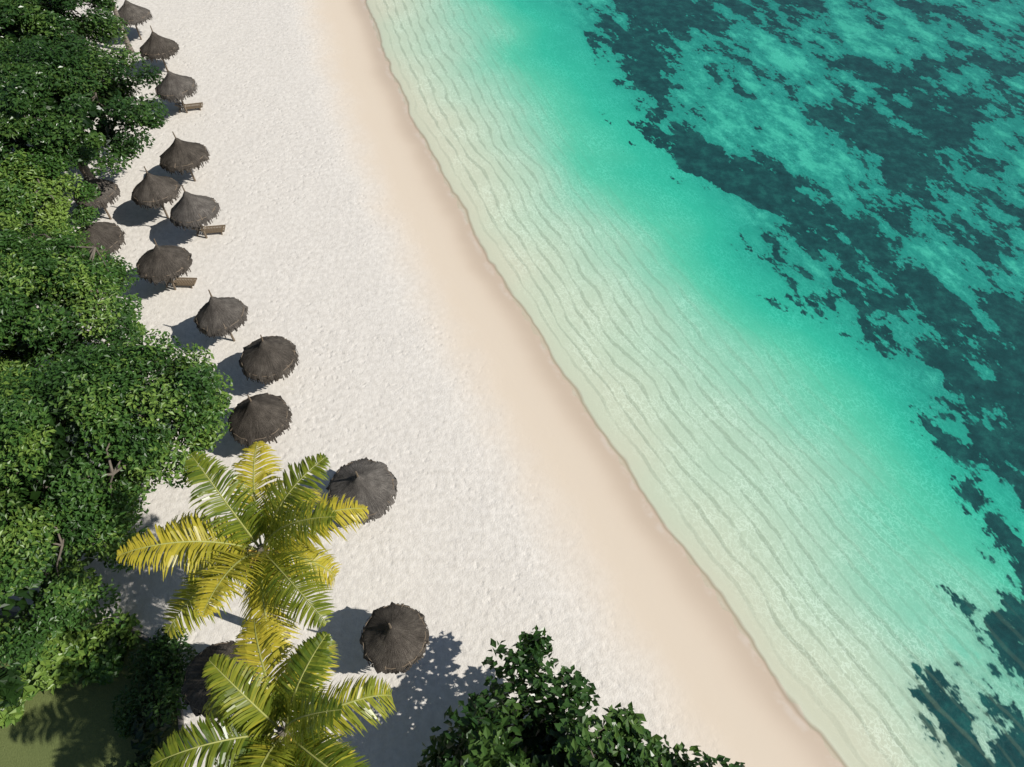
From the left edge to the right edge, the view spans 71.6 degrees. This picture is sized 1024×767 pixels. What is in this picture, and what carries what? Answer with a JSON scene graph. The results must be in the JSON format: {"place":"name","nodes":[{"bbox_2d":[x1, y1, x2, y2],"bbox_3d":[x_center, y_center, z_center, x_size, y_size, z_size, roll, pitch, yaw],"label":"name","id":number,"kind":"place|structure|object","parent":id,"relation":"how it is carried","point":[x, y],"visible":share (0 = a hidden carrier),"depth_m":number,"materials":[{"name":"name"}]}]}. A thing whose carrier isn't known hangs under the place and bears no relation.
{"place":"outdoors","nodes":[
{"label":"outdoors","id":0,"kind":"place"},
{"bbox_2d":[0,0,1023,766],"bbox_3d":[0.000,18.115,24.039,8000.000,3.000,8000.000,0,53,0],"label":"beach ground","id":1,"kind":"structure","parent":0,"point":[660,366],"depth_m":38.63,"materials":[{"name":"beige sand"}]},
{"bbox_2d":[0,666,45,727],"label":"shrub","id":2,"kind":"object","parent":1,"relation":"on","point":[17,687],"visible":0.92,"depth_m":26.21,"materials":[{"name":"green plant"}]},
{"bbox_2d":[0,377,60,509],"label":"tree","id":3,"kind":"object","parent":1,"relation":"on","point":[3,478],"visible":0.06,"depth_m":26.16,"materials":[{"name":"green plant"}]},
{"bbox_2d":[0,144,100,255],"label":"tree","id":4,"kind":"object","parent":1,"relation":"on","point":[23,200],"visible":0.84,"depth_m":36.63,"materials":[{"name":"green plant"}]},
{"bbox_2d":[15,606,95,694],"bbox_3d":[-17.551,10.233,27.335,2.504,2.022,3.478,0,53,0],"label":"shrub","id":5,"kind":"object","parent":1,"relation":"on","point":[50,671],"visible":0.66,"depth_m":26.57,"materials":[{"name":"green plant"}]},
{"bbox_2d":[0,0,130,116],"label":"tree","id":6,"kind":"object","parent":1,"relation":"on","point":[19,19],"visible":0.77,"depth_m":44.05,"materials":[{"name":"green plant"}]},
{"bbox_2d":[0,211,146,391],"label":"tree","id":7,"kind":"object","parent":1,"relation":"on","point":[60,288],"visible":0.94,"depth_m":30.90,"materials":[{"name":"green plant"}]},
{"bbox_2d":[0,470,154,671],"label":"tree","id":8,"kind":"object","parent":1,"relation":"on","point":[66,594],"visible":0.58,"depth_m":24.78,"materials":[{"name":"green plant"}]},
{"bbox_2d":[0,33,169,186],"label":"tree","id":9,"kind":"object","parent":1,"relation":"on","point":[75,85],"visible":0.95,"depth_m":38.48,"materials":[{"name":"green plant"}]},
{"bbox_2d":[0,615,178,766],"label":"lawn grass","id":10,"kind":"structure","parent":1,"relation":"on","point":[67,725],"depth_m":26.15,"materials":[{"name":"green plant"}]},
{"bbox_2d":[0,610,185,766],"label":"garden kerb","id":11,"kind":"structure","parent":1,"relation":"on","point":[181,719],"depth_m":28.04,"materials":[{"name":"stone"}]},
{"bbox_2d":[73,168,120,219],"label":"umbrella","id":12,"kind":"object","parent":1,"relation":"on","point":[110,191],"visible":0.72,"depth_m":41.42,"materials":[{"name":"brown wicker"}]},
{"bbox_2d":[73,222,125,260],"bbox_3d":[-23.273,-7.923,39.839,3.078,3.902,3.051,-27,58,-20],"label":"umbrella","id":13,"kind":"object","parent":1,"relation":"on","point":[108,236],"visible":0.53,"depth_m":39.15,"materials":[{"name":"brown wicker"}]},
{"bbox_2d":[65,606,142,688],"bbox_3d":[-15.876,10.231,27.548,2.514,1.752,3.078,0,53,0],"label":"shrub","id":14,"kind":"object","parent":1,"relation":"on","point":[103,661],"visible":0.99,"depth_m":27.03,"materials":[{"name":"green plant"}]},
{"bbox_2d":[0,329,234,579],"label":"tree","id":15,"kind":"object","parent":1,"relation":"on","point":[101,394],"visible":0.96,"depth_m":26.34,"materials":[{"name":"green plant"}]},
{"bbox_2d":[111,1,134,53],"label":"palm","id":16,"kind":"object","parent":1,"relation":"on","point":[115,12],"visible":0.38,"depth_m":54.43,"materials":[{"name":"plant"}]},
{"bbox_2d":[118,0,152,39],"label":"umbrella","id":17,"kind":"object","parent":1,"relation":"on","point":[133,14],"visible":0.8,"depth_m":54.30,"materials":[{"name":"brown wicker"}]},
{"bbox_2d":[109,624,198,766],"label":"hedge","id":18,"kind":"object","parent":1,"relation":"on","point":[138,717],"visible":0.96,"depth_m":25.74,"materials":[{"name":"green plant"}]},
{"bbox_2d":[131,166,180,218],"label":"umbrella","id":19,"kind":"object","parent":1,"relation":"on","point":[150,190],"visible":0.98,"depth_m":41.23,"materials":[{"name":"brown wicker"}]},
{"bbox_2d":[139,25,179,71],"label":"umbrella","id":20,"kind":"object","parent":1,"relation":"on","point":[155,46],"visible":0.97,"depth_m":51.39,"materials":[{"name":"brown wicker"}]},
{"bbox_2d":[136,239,192,289],"bbox_3d":[-18.795,-6.255,38.533,2.937,3.984,2.889,-6,51,-8],"label":"umbrella","id":21,"kind":"object","parent":1,"relation":"on","point":[156,264],"visible":1,"depth_m":37.59,"materials":[{"name":"brown wicker"}]},
{"bbox_2d":[155,65,197,112],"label":"umbrella","id":22,"kind":"object","parent":1,"relation":"on","point":[172,87],"visible":0.98,"depth_m":48.08,"materials":[{"name":"wicker"}]},
{"bbox_2d":[166,277,196,288],"bbox_3d":[-18.607,-5.781,39.741,1.734,0.761,0.580,2,53,1],"label":"lounger","id":23,"kind":"object","parent":1,"relation":"on","point":[185,283],"visible":0.69,"depth_m":39.74,"materials":[{"name":"brown wood"}]},
{"bbox_2d":[159,131,209,181],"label":"umbrella","id":24,"kind":"object","parent":1,"relation":"on","point":[178,155],"visible":1,"depth_m":43.47,"materials":[{"name":"brown wicker"}]},
{"bbox_2d":[174,102,202,112],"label":"lounger","id":25,"kind":"object","parent":1,"relation":"on","point":[191,105],"visible":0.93,"depth_m":50.22,"materials":[{"name":"brown wood"}]},
{"bbox_2d":[170,185,220,238],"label":"umbrella","id":26,"kind":"object","parent":1,"relation":"on","point":[190,210],"visible":0.98,"depth_m":40.12,"materials":[{"name":"wicker"}]},
{"bbox_2d":[192,225,225,236],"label":"lounger","id":27,"kind":"object","parent":1,"relation":"on","point":[222,227],"visible":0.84,"depth_m":42.36,"materials":[{"name":"brown wood"}]},
{"bbox_2d":[181,640,260,718],"bbox_3d":[-10.455,10.783,25.716,2.715,3.946,2.734,25,56,18],"label":"umbrella","id":28,"kind":"object","parent":1,"relation":"on","point":[195,691],"visible":0.34,"depth_m":25.02,"materials":[{"name":"wicker"}]},
{"bbox_2d":[193,289,248,341],"bbox_3d":[-14.759,-3.262,36.232,2.705,4.059,2.618,-14,52,-8],"label":"umbrella","id":29,"kind":"object","parent":1,"relation":"on","point":[217,317],"visible":1,"depth_m":35.34,"materials":[{"name":"wicker"}]},
{"bbox_2d":[116,441,368,666],"bbox_3d":[-8.223,6.784,24.839,7.024,9.976,7.226,0,53,0],"label":"palm","id":30,"kind":"object","parent":1,"relation":"on","point":[264,570],"visible":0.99,"depth_m":21.77,"materials":[{"name":"plant"}]},
{"bbox_2d":[228,393,291,447],"bbox_3d":[-11.476,1.728,32.561,2.945,3.913,2.933,17,53,14],"label":"umbrella","id":31,"kind":"object","parent":1,"relation":"on","point":[265,417],"visible":0.98,"depth_m":31.71,"materials":[{"name":"brown wicker"}]},
{"bbox_2d":[239,335,298,385],"bbox_3d":[-11.834,-1.088,34.696,2.839,3.892,2.856,36,60,23],"label":"umbrella","id":32,"kind":"object","parent":1,"relation":"on","point":[269,359],"visible":1,"depth_m":33.85,"materials":[{"name":"brown wicker"}]},
{"bbox_2d":[150,614,396,766],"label":"palm","id":33,"kind":"object","parent":1,"relation":"on","point":[266,706],"visible":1,"depth_m":18.43,"materials":[{"name":"green plant"}]},
{"bbox_2d":[326,457,397,524],"bbox_3d":[-6.397,4.646,30.388,3.026,3.874,3.066,-4,56,-5],"label":"umbrella","id":34,"kind":"object","parent":1,"relation":"on","point":[371,484],"visible":0.87,"depth_m":29.67,"materials":[{"name":"wicker"}]},
{"bbox_2d":[359,602,429,673],"bbox_3d":[-4.355,9.587,26.583,2.562,4.004,2.634,-19,58,-13],"label":"umbrella","id":35,"kind":"object","parent":1,"relation":"on","point":[394,637],"visible":1,"depth_m":25.77,"materials":[{"name":"brown wicker"}]},
{"bbox_2d":[417,625,671,766],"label":"tree","id":36,"kind":"object","parent":1,"relation":"on","point":[487,734],"visible":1,"depth_m":22.93,"materials":[{"name":"green plant"}]},
{"bbox_2d":[627,734,744,766],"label":"tree","id":37,"kind":"object","parent":1,"relation":"on","point":[679,761],"visible":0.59,"depth_m":23.64,"materials":[{"name":"green plant"}]}
]}

